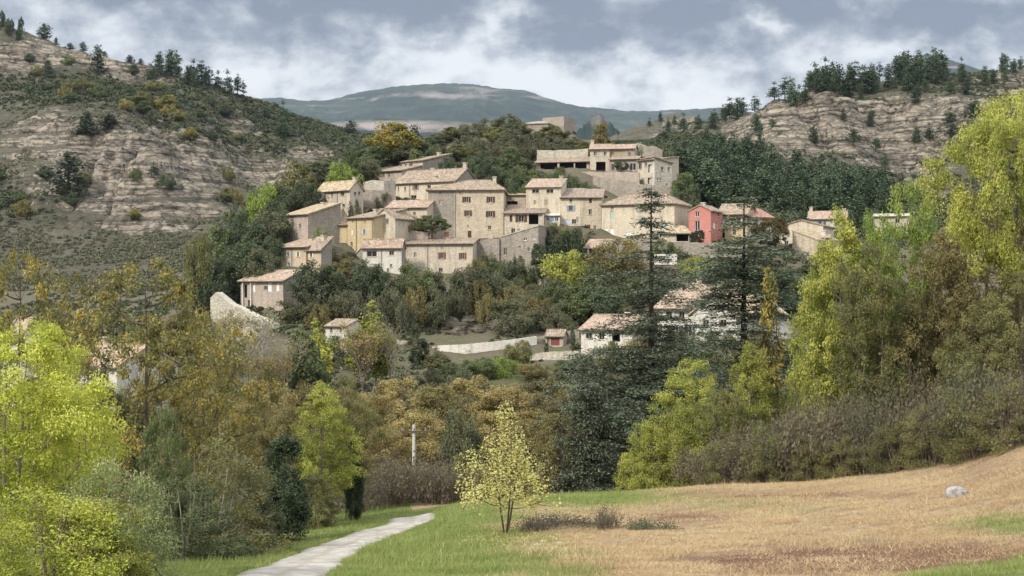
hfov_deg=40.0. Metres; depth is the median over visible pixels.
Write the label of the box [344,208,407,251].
village house
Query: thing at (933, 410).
thicket
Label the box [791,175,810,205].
pine
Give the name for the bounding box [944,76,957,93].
pine
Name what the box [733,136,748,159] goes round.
pine
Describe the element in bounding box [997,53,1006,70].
pine
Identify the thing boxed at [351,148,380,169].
tree
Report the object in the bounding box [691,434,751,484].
shrub
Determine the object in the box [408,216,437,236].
bush
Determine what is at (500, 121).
tree
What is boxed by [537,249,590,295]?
tree
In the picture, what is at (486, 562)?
grass
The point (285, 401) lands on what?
tree
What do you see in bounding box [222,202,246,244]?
tree
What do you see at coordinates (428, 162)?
village house
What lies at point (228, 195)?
bush
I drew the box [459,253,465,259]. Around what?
window
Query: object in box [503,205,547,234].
village house
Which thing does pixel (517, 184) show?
bush
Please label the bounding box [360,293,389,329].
bush
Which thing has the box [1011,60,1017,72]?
pine
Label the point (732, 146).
pine
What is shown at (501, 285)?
bush
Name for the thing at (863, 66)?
pine
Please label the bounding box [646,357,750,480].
tree
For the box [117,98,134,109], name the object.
bush
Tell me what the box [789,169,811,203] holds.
pine
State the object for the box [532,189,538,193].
window
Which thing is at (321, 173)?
tree
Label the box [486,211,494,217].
window
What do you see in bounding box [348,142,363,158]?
tree
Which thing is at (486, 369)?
bush
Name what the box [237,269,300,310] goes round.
stone barn
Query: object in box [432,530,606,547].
fallen leaves
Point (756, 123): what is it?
pine
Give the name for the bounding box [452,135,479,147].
tree
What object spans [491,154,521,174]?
bush
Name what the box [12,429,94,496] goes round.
tree
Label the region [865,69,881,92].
pine
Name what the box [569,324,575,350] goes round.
cypress
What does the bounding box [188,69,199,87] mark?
pine
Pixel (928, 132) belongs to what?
pine
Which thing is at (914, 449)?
shrub
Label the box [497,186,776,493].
cedar
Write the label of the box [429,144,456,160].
tree
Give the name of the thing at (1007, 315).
tree
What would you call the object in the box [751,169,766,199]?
pine
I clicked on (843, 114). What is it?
pine
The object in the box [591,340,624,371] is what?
tree
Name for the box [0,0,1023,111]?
sky
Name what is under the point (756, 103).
pine
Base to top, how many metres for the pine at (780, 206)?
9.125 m
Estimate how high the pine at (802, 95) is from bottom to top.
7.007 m
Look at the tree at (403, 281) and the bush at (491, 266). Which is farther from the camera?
the bush at (491, 266)
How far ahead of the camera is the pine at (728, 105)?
563.39 m
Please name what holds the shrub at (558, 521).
on the field
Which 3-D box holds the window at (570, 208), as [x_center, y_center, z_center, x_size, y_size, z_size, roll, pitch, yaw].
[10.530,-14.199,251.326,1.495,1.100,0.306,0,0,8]
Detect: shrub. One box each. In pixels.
[0,478,139,575]
[0,504,46,575]
[35,495,157,575]
[47,450,192,575]
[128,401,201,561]
[131,471,260,564]
[139,430,297,556]
[211,479,283,553]
[276,471,346,529]
[504,507,618,529]
[509,508,555,532]
[586,501,624,529]
[612,417,691,491]
[619,513,694,530]
[622,400,716,488]
[690,385,756,485]
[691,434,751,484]
[735,426,789,483]
[785,439,833,481]
[809,434,870,479]
[853,418,922,474]
[895,401,959,470]
[924,385,1006,464]
[961,379,1023,455]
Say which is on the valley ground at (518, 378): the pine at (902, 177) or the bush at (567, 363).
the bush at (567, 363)
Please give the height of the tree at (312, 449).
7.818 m
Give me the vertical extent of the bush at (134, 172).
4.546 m
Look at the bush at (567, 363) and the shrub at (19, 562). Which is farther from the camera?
the bush at (567, 363)
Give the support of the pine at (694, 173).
on the village hill at (442, 338)
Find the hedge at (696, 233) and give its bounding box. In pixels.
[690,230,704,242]
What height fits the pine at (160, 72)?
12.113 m
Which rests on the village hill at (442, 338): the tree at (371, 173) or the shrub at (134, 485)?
the tree at (371, 173)
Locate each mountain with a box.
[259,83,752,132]
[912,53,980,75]
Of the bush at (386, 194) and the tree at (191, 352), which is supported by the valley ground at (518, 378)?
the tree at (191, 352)
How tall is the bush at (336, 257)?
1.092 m
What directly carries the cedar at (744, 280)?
on the valley ground at (518, 378)
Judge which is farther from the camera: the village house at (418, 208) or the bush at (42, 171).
the bush at (42, 171)
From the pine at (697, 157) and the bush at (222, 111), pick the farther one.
the bush at (222, 111)
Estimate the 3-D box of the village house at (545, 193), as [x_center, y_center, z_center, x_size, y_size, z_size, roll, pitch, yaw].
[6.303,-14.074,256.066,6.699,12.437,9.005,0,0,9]
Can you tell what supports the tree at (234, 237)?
on the village hill at (442, 338)
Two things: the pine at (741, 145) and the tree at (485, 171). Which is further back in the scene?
the pine at (741, 145)
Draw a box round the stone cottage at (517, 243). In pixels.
[499,225,548,271]
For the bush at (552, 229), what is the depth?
242.32 m
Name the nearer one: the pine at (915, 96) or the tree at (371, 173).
the tree at (371, 173)
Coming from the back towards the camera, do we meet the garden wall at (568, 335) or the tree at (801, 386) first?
the garden wall at (568, 335)
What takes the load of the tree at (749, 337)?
on the valley ground at (518, 378)
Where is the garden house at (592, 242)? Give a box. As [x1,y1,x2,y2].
[584,239,614,279]
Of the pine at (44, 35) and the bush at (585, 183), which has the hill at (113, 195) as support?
the pine at (44, 35)
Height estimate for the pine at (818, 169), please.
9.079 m
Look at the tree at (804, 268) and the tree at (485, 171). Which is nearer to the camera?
the tree at (804, 268)
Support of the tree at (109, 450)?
on the field
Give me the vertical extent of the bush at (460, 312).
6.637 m
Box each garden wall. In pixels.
[537,329,578,340]
[654,254,676,264]
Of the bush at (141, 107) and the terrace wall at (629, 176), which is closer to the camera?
the terrace wall at (629, 176)
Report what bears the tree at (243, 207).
on the village hill at (442, 338)
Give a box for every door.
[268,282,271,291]
[551,337,559,344]
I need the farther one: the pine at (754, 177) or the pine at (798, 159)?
the pine at (798, 159)
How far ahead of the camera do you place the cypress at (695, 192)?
255.62 m
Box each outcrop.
[438,316,458,329]
[451,327,466,334]
[452,322,468,329]
[460,315,477,324]
[471,324,485,332]
[485,319,504,330]
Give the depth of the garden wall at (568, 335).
206.66 m
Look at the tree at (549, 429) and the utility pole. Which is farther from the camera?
the tree at (549, 429)
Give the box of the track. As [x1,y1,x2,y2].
[236,513,434,575]
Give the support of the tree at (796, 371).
on the valley ground at (518, 378)
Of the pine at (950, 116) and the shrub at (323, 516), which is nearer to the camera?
the shrub at (323, 516)
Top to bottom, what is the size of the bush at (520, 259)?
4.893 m
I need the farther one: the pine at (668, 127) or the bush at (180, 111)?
the pine at (668, 127)
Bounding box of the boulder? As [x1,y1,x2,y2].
[945,486,968,498]
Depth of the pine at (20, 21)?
678.24 m
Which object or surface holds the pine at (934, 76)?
on the hill at (893, 128)
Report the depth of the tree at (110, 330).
186.47 m
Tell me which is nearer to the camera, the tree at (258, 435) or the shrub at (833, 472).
the shrub at (833, 472)
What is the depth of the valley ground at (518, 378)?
175.68 m
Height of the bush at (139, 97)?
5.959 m
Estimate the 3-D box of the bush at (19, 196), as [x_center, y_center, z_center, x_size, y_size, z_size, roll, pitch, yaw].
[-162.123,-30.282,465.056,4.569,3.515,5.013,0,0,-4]
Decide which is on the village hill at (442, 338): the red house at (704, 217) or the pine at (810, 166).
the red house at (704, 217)
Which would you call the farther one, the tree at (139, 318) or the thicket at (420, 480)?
the tree at (139, 318)
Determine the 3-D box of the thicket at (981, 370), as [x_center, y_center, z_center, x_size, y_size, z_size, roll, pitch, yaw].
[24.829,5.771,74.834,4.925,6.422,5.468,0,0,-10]
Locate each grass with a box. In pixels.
[142,485,1023,575]
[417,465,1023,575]
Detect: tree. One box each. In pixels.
[0,241,113,511]
[0,309,10,328]
[0,316,134,573]
[0,383,134,569]
[1,251,287,513]
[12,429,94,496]
[61,310,130,346]
[63,393,117,465]
[86,381,141,475]
[98,336,143,343]
[105,376,155,476]
[108,314,178,366]
[120,388,208,470]
[133,312,266,508]
[153,337,195,397]
[162,310,207,365]
[173,386,260,466]
[180,329,244,375]
[182,231,214,317]
[192,401,273,479]
[196,256,233,315]
[197,222,236,291]
[203,307,252,338]
[203,338,253,392]
[204,301,286,405]
[215,243,246,302]
[215,378,312,464]
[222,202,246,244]
[224,210,251,255]
[225,240,267,291]
[231,221,274,257]
[237,198,268,223]
[242,211,293,250]
[242,246,287,277]
[242,433,315,542]
[244,181,277,221]
[244,341,301,415]
[245,314,280,362]
[249,403,319,490]
[255,330,311,403]
[259,182,287,213]
[259,194,288,225]
[261,232,286,266]
[268,327,333,401]
[274,186,310,212]
[275,160,321,202]
[275,211,291,243]
[283,259,353,312]
[283,379,331,470]
[285,179,329,210]
[285,380,366,523]
[298,318,336,375]
[299,161,331,185]
[307,385,375,469]
[316,375,386,517]
[318,156,340,181]
[325,162,363,186]
[332,318,392,393]
[336,259,359,292]
[338,391,396,457]
[339,149,361,178]
[341,300,399,391]
[343,440,365,519]
[345,258,396,310]
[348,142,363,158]
[350,157,370,175]
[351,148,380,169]
[355,424,416,480]
[358,156,382,184]
[361,120,424,161]
[361,376,441,446]
[367,142,394,166]
[371,319,419,378]
[376,409,454,466]
[386,143,417,163]
[389,382,474,458]
[394,262,436,309]
[398,149,424,165]
[410,215,451,238]
[413,141,436,155]
[417,417,507,480]
[420,271,455,313]
[421,346,452,375]
[423,133,450,146]
[423,147,439,156]
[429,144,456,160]
[433,126,468,141]
[434,374,511,436]
[436,154,455,168]
[437,406,484,473]
[444,144,475,159]
[445,264,495,301]
[449,410,529,479]
[451,123,486,138]
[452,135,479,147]
[453,401,563,533]
[456,155,476,173]
[465,138,497,153]
[465,383,545,455]
[471,118,499,132]
[473,160,499,182]
[482,126,512,142]
[487,141,519,156]
[490,113,525,131]
[490,419,566,490]
[495,128,532,147]
[495,376,569,444]
[497,146,527,169]
[500,120,530,137]
[504,165,539,190]
[505,121,533,134]
[517,145,538,161]
[522,131,548,144]
[526,140,550,152]
[526,412,606,491]
[530,243,551,280]
[534,134,569,149]
[535,276,579,316]
[536,125,572,141]
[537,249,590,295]
[538,390,616,455]
[549,143,570,150]
[552,136,582,149]
[559,284,599,325]
[571,141,589,153]
[572,266,617,302]
[579,282,627,323]
[580,237,648,291]
[588,121,614,155]
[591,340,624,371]
[618,336,656,375]
[619,276,657,308]
[644,282,670,300]
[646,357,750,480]
[656,323,693,377]
[670,172,698,201]
[676,278,695,282]
[676,330,722,376]
[703,334,739,384]
[713,340,789,443]
[733,265,757,278]
[735,329,758,374]
[749,216,789,251]
[751,368,803,408]
[752,342,793,370]
[754,261,790,282]
[754,264,784,428]
[773,269,808,286]
[776,291,798,311]
[778,265,842,428]
[782,337,814,375]
[783,202,904,454]
[783,358,821,390]
[788,277,818,301]
[794,264,823,273]
[823,240,928,416]
[834,207,907,473]
[852,178,957,405]
[871,187,1023,448]
[875,247,995,462]
[878,326,936,471]
[914,87,1023,373]
[922,306,1011,367]
[932,267,1023,436]
[959,289,1022,367]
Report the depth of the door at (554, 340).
203.29 m
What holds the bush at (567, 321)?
on the village hill at (442, 338)
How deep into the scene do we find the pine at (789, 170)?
362.70 m
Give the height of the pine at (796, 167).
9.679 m
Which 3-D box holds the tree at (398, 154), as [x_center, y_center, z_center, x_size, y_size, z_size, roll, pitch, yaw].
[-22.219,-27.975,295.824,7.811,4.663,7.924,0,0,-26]
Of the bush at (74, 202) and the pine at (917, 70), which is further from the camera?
the pine at (917, 70)
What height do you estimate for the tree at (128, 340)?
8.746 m
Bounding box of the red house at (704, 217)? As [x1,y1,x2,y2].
[687,202,723,242]
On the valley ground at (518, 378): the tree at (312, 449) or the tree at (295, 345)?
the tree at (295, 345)
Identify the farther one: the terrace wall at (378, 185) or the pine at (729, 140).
the pine at (729, 140)
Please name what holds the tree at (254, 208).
on the village hill at (442, 338)
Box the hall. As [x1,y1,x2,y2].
[535,156,589,168]
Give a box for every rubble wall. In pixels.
[210,292,279,328]
[230,317,261,335]
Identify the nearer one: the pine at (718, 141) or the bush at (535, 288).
the bush at (535, 288)
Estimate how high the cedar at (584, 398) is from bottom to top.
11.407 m
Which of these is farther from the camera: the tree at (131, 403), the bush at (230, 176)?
the bush at (230, 176)
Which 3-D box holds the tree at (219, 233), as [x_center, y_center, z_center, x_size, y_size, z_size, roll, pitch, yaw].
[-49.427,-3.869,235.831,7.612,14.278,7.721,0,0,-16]
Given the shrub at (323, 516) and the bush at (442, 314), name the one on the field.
the shrub at (323, 516)
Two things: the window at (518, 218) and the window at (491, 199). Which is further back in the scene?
the window at (491, 199)
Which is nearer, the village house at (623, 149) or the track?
the track
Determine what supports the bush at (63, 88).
on the hill at (113, 195)
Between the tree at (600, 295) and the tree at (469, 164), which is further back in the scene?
the tree at (469, 164)
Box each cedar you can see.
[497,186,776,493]
[532,363,631,494]
[646,195,820,429]
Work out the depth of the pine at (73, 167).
468.81 m
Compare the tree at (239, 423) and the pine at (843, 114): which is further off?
the pine at (843, 114)
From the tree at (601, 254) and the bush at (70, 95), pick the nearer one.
the tree at (601, 254)
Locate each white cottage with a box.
[1,316,52,423]
[72,337,181,424]
[323,318,363,360]
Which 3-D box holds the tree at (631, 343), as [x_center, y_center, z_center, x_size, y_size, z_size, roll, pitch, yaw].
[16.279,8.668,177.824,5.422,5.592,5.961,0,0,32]
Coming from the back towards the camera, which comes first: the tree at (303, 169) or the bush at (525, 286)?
the tree at (303, 169)
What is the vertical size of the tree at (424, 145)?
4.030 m
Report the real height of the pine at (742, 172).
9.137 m
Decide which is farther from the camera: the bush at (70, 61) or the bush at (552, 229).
the bush at (70, 61)
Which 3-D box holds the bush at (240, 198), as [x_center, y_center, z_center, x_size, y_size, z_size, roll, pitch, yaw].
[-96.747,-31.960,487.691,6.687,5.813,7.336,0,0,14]
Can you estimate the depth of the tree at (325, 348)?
169.62 m
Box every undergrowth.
[0,130,920,369]
[8,339,1010,510]
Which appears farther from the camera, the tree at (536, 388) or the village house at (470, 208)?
the village house at (470, 208)
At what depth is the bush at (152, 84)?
633.54 m
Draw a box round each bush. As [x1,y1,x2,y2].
[0,168,8,180]
[10,199,35,215]
[16,191,28,200]
[24,53,35,62]
[29,63,45,75]
[35,165,54,179]
[48,82,58,88]
[57,86,73,95]
[58,182,75,195]
[59,53,76,65]
[59,192,84,205]
[61,78,78,88]
[62,90,77,100]
[74,77,92,88]
[77,168,92,185]
[87,84,106,97]
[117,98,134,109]
[124,208,143,219]
[125,87,136,92]
[126,65,139,73]
[128,168,143,180]
[129,97,138,104]
[132,92,153,103]
[135,101,153,112]
[140,93,155,104]
[144,79,164,91]
[147,111,161,121]
[151,98,163,108]
[153,173,176,189]
[159,94,176,104]
[159,103,176,114]
[170,112,185,121]
[172,108,185,120]
[178,127,200,141]
[193,110,208,117]
[201,94,215,105]
[205,128,218,140]
[215,187,235,203]
[217,105,234,116]
[220,166,235,180]
[221,211,232,222]
[230,188,243,203]
[231,132,244,139]
[274,298,302,322]
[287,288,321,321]
[304,303,332,331]
[312,226,337,256]
[320,335,352,366]
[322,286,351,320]
[332,254,354,260]
[332,262,350,271]
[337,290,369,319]
[340,255,355,266]
[341,252,357,255]
[346,197,361,221]
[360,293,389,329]
[375,189,389,209]
[380,287,408,323]
[393,299,419,333]
[401,285,428,327]
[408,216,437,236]
[415,369,446,386]
[424,282,452,329]
[433,361,470,382]
[436,448,491,503]
[440,283,470,320]
[446,370,484,386]
[457,357,497,378]
[461,283,487,303]
[464,258,489,273]
[466,280,492,314]
[467,150,496,166]
[471,271,513,301]
[475,293,503,322]
[479,252,504,274]
[481,355,521,379]
[483,163,510,184]
[486,298,519,320]
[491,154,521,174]
[491,259,518,280]
[491,314,525,336]
[495,285,526,306]
[498,169,526,188]
[498,290,536,315]
[500,183,518,203]
[501,339,534,370]
[503,277,526,299]
[504,307,542,333]
[507,255,526,280]
[509,173,527,190]
[509,280,532,292]
[510,157,538,174]
[516,264,543,285]
[516,362,546,381]
[517,181,528,192]
[519,290,541,309]
[521,297,561,326]
[526,282,541,300]
[528,170,554,180]
[531,303,570,330]
[536,364,574,383]
[538,171,573,187]
[538,277,563,302]
[543,222,568,243]
[543,311,578,330]
[545,225,563,249]
[548,166,571,180]
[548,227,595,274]
[550,358,597,376]
[552,227,570,248]
[567,176,592,188]
[567,181,592,188]
[568,232,585,252]
[584,233,595,242]
[613,161,628,171]
[636,145,643,157]
[648,240,686,262]
[671,189,688,203]
[675,255,708,280]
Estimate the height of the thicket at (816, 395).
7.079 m
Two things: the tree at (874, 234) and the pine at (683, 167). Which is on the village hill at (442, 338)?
the pine at (683, 167)
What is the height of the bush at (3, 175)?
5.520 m
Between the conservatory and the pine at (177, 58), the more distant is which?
the pine at (177, 58)
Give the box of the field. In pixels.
[0,437,1023,575]
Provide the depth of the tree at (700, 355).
168.82 m
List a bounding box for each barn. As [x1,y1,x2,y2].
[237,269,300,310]
[792,230,838,256]
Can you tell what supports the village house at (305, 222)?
on the village hill at (442, 338)
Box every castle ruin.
[526,121,559,134]
[542,116,575,135]
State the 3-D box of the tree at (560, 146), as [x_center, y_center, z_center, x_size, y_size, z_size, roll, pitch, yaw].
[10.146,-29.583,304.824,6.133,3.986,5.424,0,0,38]
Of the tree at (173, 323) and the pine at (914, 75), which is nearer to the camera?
the tree at (173, 323)
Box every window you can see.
[367,251,376,256]
[412,184,418,189]
[438,252,445,258]
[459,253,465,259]
[462,197,470,202]
[464,210,471,216]
[486,197,494,202]
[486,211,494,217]
[515,215,526,222]
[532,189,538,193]
[546,189,553,193]
[567,205,574,211]
[596,332,606,339]
[629,163,635,170]
[694,221,699,230]
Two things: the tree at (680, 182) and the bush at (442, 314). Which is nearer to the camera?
the bush at (442, 314)
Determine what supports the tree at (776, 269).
on the village hill at (442, 338)
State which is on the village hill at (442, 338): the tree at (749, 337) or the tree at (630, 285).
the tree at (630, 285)
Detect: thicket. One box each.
[323,474,386,512]
[343,457,413,509]
[370,445,426,505]
[371,451,460,506]
[412,452,481,504]
[413,448,456,503]
[664,434,749,485]
[695,417,786,483]
[731,403,789,482]
[737,401,820,482]
[763,375,839,476]
[770,386,863,481]
[809,393,891,477]
[830,373,903,474]
[832,379,938,474]
[869,381,962,470]
[895,353,978,465]
[907,366,992,465]
[929,353,1023,457]
[935,336,1016,450]
[955,339,1023,449]
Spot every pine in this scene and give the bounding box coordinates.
[0,15,5,26]
[4,19,11,31]
[5,21,12,35]
[16,29,23,39]
[17,17,24,30]
[36,23,52,39]
[40,53,53,72]
[43,149,91,195]
[66,43,75,49]
[67,111,100,135]
[78,42,87,51]
[85,44,110,70]
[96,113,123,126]
[124,55,135,62]
[128,59,139,75]
[141,63,160,79]
[145,161,160,177]
[152,53,166,76]
[153,51,166,69]
[161,50,175,74]
[163,50,181,73]
[170,50,182,74]
[172,60,183,77]
[180,65,191,85]
[185,58,201,81]
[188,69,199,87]
[196,60,207,78]
[198,66,215,84]
[203,67,213,85]
[210,70,221,89]
[218,69,234,93]
[232,74,242,88]
[233,76,242,95]
[240,80,246,97]
[259,105,272,116]
[273,100,292,122]
[275,115,291,133]
[341,119,359,134]
[403,124,428,156]
[615,128,620,143]
[654,125,670,139]
[657,112,663,121]
[664,121,671,132]
[670,143,690,186]
[670,149,698,186]
[672,115,676,124]
[674,139,692,162]
[676,112,689,130]
[679,157,687,180]
[679,161,694,181]
[689,143,711,166]
[689,151,703,176]
[689,167,704,195]
[691,168,706,200]
[693,115,702,129]
[693,156,721,179]
[695,139,706,154]
[695,157,733,202]
[697,124,712,148]
[702,170,725,208]
[705,133,714,156]
[706,112,719,128]
[707,130,720,144]
[707,142,726,171]
[711,132,735,164]
[711,143,725,166]
[712,168,731,203]
[713,148,738,178]
[714,134,730,161]
[718,104,727,121]
[719,170,725,200]
[722,175,735,203]
[723,97,734,116]
[724,156,744,178]
[724,163,736,182]
[724,173,745,203]
[726,130,736,150]
[727,97,747,119]
[727,132,739,154]
[728,174,752,202]
[729,145,750,169]
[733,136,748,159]
[737,167,758,195]
[738,132,754,163]
[738,161,748,178]
[739,154,749,173]
[740,97,749,110]
[740,179,756,204]
[742,147,768,174]
[742,170,757,198]
[744,165,753,182]
[745,130,770,157]
[746,112,761,129]
[747,96,761,111]
[747,161,757,173]
[751,165,777,198]
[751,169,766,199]
[752,169,775,201]
[754,156,769,175]
[755,134,766,158]
[763,141,784,171]
[765,81,780,99]
[765,115,777,127]
[765,163,779,184]
[765,177,795,211]
[767,161,785,182]
[767,164,780,182]
[767,175,779,197]
[769,172,790,195]
[776,77,792,100]
[778,172,796,207]
[779,76,799,104]
[780,165,793,189]
[781,164,793,192]
[783,149,808,174]
[784,81,798,106]
[786,147,811,173]
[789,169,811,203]
[790,163,801,189]
[791,169,812,192]
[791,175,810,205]
[791,180,813,210]
[797,84,810,102]
[798,202,810,220]
[802,72,813,91]
[803,70,815,91]
[803,179,822,206]
[804,174,814,203]
[805,171,837,210]
[807,162,816,177]
[808,64,821,85]
[808,124,818,142]
[809,151,831,182]
[810,167,821,188]
[812,75,821,92]
[813,67,830,91]
[814,166,833,201]
[817,56,831,78]
[820,69,831,90]
[826,60,838,85]
[826,171,850,207]
[827,176,844,200]
[828,71,838,92]
[828,165,841,188]
[831,63,845,90]
[834,159,848,183]
[836,164,854,199]
[837,75,854,96]
[838,172,852,201]
[839,107,848,120]
[840,123,863,144]
[842,81,852,97]
[843,172,854,195]
[844,61,863,91]
[844,62,857,87]
[846,72,855,89]
[847,161,863,199]
[848,192,870,228]
[849,167,871,203]
[851,164,872,199]
[853,67,871,94]
[856,65,868,87]
[856,82,865,99]
[857,163,878,182]
[858,175,877,208]
[859,68,871,93]
[865,62,881,91]
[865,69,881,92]
[866,112,875,126]
[867,106,875,116]
[869,132,881,150]
[869,172,890,200]
[869,178,895,212]
[871,171,898,203]
[872,166,894,200]
[875,62,884,77]
[878,153,894,173]
[881,63,896,86]
[889,55,903,83]
[890,74,899,91]
[894,173,908,201]
[898,53,909,79]
[898,64,914,91]
[899,60,908,78]
[899,64,919,89]
[900,66,907,85]
[901,50,913,63]
[909,127,922,141]
[910,86,921,103]
[912,56,920,79]
[913,54,926,73]
[913,58,925,82]
[914,49,924,77]
[916,81,922,93]
[919,73,930,92]
[921,60,931,81]
[922,53,934,78]
[923,122,935,139]
[925,49,944,77]
[928,57,941,72]
[928,63,939,83]
[931,49,950,69]
[935,60,946,82]
[940,54,951,78]
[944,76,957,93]
[944,106,958,122]
[944,117,958,136]
[955,57,968,77]
[957,64,971,80]
[960,78,972,94]
[960,97,979,114]
[970,96,980,111]
[979,66,991,85]
[989,69,997,83]
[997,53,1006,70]
[999,54,1011,72]
[999,64,1009,81]
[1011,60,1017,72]
[1017,56,1023,68]
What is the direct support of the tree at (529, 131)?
on the village hill at (442, 338)
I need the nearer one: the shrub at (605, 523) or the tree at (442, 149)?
the shrub at (605, 523)
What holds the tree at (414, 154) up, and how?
on the village hill at (442, 338)
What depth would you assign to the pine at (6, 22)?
671.25 m
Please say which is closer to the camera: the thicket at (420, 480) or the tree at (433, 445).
the thicket at (420, 480)
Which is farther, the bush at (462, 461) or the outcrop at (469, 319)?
the outcrop at (469, 319)
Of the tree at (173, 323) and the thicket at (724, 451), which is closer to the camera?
the thicket at (724, 451)
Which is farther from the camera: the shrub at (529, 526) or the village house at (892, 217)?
the village house at (892, 217)
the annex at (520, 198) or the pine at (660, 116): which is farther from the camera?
the pine at (660, 116)
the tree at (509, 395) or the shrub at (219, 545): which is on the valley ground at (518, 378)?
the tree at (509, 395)
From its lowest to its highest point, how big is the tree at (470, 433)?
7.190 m
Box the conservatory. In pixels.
[545,213,559,225]
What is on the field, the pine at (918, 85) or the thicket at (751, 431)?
the thicket at (751, 431)
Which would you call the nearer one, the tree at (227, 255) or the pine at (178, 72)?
the tree at (227, 255)
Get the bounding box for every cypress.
[407,322,422,365]
[417,339,430,366]
[544,343,548,351]
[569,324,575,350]
[689,183,700,208]
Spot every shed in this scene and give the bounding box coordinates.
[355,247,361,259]
[667,225,691,242]
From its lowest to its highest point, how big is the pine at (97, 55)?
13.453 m
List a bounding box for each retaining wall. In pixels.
[432,336,536,353]
[529,349,605,359]
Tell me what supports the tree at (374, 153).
on the village hill at (442, 338)
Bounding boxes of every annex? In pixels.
[307,193,325,203]
[506,193,525,207]
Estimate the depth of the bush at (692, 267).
225.79 m
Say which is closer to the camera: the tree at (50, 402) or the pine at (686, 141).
the tree at (50, 402)
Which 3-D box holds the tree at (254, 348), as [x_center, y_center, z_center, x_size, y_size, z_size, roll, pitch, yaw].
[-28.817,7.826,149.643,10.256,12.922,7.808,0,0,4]
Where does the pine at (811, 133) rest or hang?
on the hill at (893, 128)
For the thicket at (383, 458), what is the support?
on the field
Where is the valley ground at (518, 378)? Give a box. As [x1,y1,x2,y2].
[0,352,1023,515]
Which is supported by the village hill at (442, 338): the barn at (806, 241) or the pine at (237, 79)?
the barn at (806, 241)
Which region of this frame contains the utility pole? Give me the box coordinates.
[400,425,427,468]
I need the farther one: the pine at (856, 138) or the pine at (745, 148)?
the pine at (856, 138)
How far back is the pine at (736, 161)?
397.96 m
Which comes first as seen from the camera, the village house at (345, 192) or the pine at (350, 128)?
the village house at (345, 192)
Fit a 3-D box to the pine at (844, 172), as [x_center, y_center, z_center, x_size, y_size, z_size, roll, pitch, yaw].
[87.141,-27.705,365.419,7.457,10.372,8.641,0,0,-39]
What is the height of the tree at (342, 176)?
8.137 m
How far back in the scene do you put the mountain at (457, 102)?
4807.81 m
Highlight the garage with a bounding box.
[544,329,567,346]
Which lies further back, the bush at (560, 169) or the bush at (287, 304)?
the bush at (560, 169)
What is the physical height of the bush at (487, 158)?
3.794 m
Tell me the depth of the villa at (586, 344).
195.34 m
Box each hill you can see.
[0,24,369,283]
[0,134,1023,376]
[328,118,577,141]
[604,67,1023,203]
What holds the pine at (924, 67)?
on the hill at (893, 128)
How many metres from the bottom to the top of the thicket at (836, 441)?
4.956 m
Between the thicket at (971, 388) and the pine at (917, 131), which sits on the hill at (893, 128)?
the pine at (917, 131)
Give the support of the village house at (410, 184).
on the village hill at (442, 338)
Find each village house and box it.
[274,238,333,267]
[286,202,342,243]
[304,235,333,272]
[317,177,365,215]
[337,221,347,242]
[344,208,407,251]
[360,238,406,273]
[376,208,416,249]
[379,163,422,180]
[385,200,434,237]
[395,162,476,199]
[399,152,452,169]
[405,237,480,272]
[425,177,508,238]
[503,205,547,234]
[525,176,567,223]
[559,188,585,225]
[579,189,604,228]
[589,140,611,171]
[599,193,692,241]
[608,155,641,172]
[610,144,637,156]
[636,156,679,184]
[638,156,673,187]
[719,203,755,239]
[730,205,774,237]
[779,219,835,243]
[807,207,848,227]
[872,213,909,233]
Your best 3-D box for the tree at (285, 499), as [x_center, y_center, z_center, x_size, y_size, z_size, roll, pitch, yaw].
[-10.059,8.921,61.898,3.038,5.075,3.088,0,0,-41]
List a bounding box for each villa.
[577,312,657,350]
[654,278,740,344]
[687,292,788,355]
[752,307,809,358]
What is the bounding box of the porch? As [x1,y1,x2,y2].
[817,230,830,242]
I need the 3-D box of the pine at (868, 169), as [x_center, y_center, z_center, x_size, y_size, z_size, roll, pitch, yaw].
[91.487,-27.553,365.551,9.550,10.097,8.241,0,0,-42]
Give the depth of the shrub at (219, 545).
47.87 m
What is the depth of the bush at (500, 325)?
209.23 m
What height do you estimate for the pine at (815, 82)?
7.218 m
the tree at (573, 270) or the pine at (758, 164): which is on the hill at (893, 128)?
the pine at (758, 164)
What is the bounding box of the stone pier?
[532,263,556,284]
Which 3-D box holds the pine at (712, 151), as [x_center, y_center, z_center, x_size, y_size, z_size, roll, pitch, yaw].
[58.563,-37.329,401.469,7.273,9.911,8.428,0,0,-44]
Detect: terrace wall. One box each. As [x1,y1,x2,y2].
[363,180,394,190]
[363,190,395,207]
[409,230,427,239]
[477,239,499,264]
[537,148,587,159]
[582,171,639,183]
[593,175,691,203]
[597,238,747,263]
[637,143,661,157]
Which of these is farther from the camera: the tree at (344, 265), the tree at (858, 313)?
the tree at (344, 265)
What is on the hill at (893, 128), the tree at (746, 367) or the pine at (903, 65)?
the pine at (903, 65)
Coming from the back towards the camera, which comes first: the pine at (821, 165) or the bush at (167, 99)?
the bush at (167, 99)
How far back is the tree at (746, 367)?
91.66 m
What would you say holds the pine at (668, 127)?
on the hill at (893, 128)
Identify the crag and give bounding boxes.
[576,113,620,139]

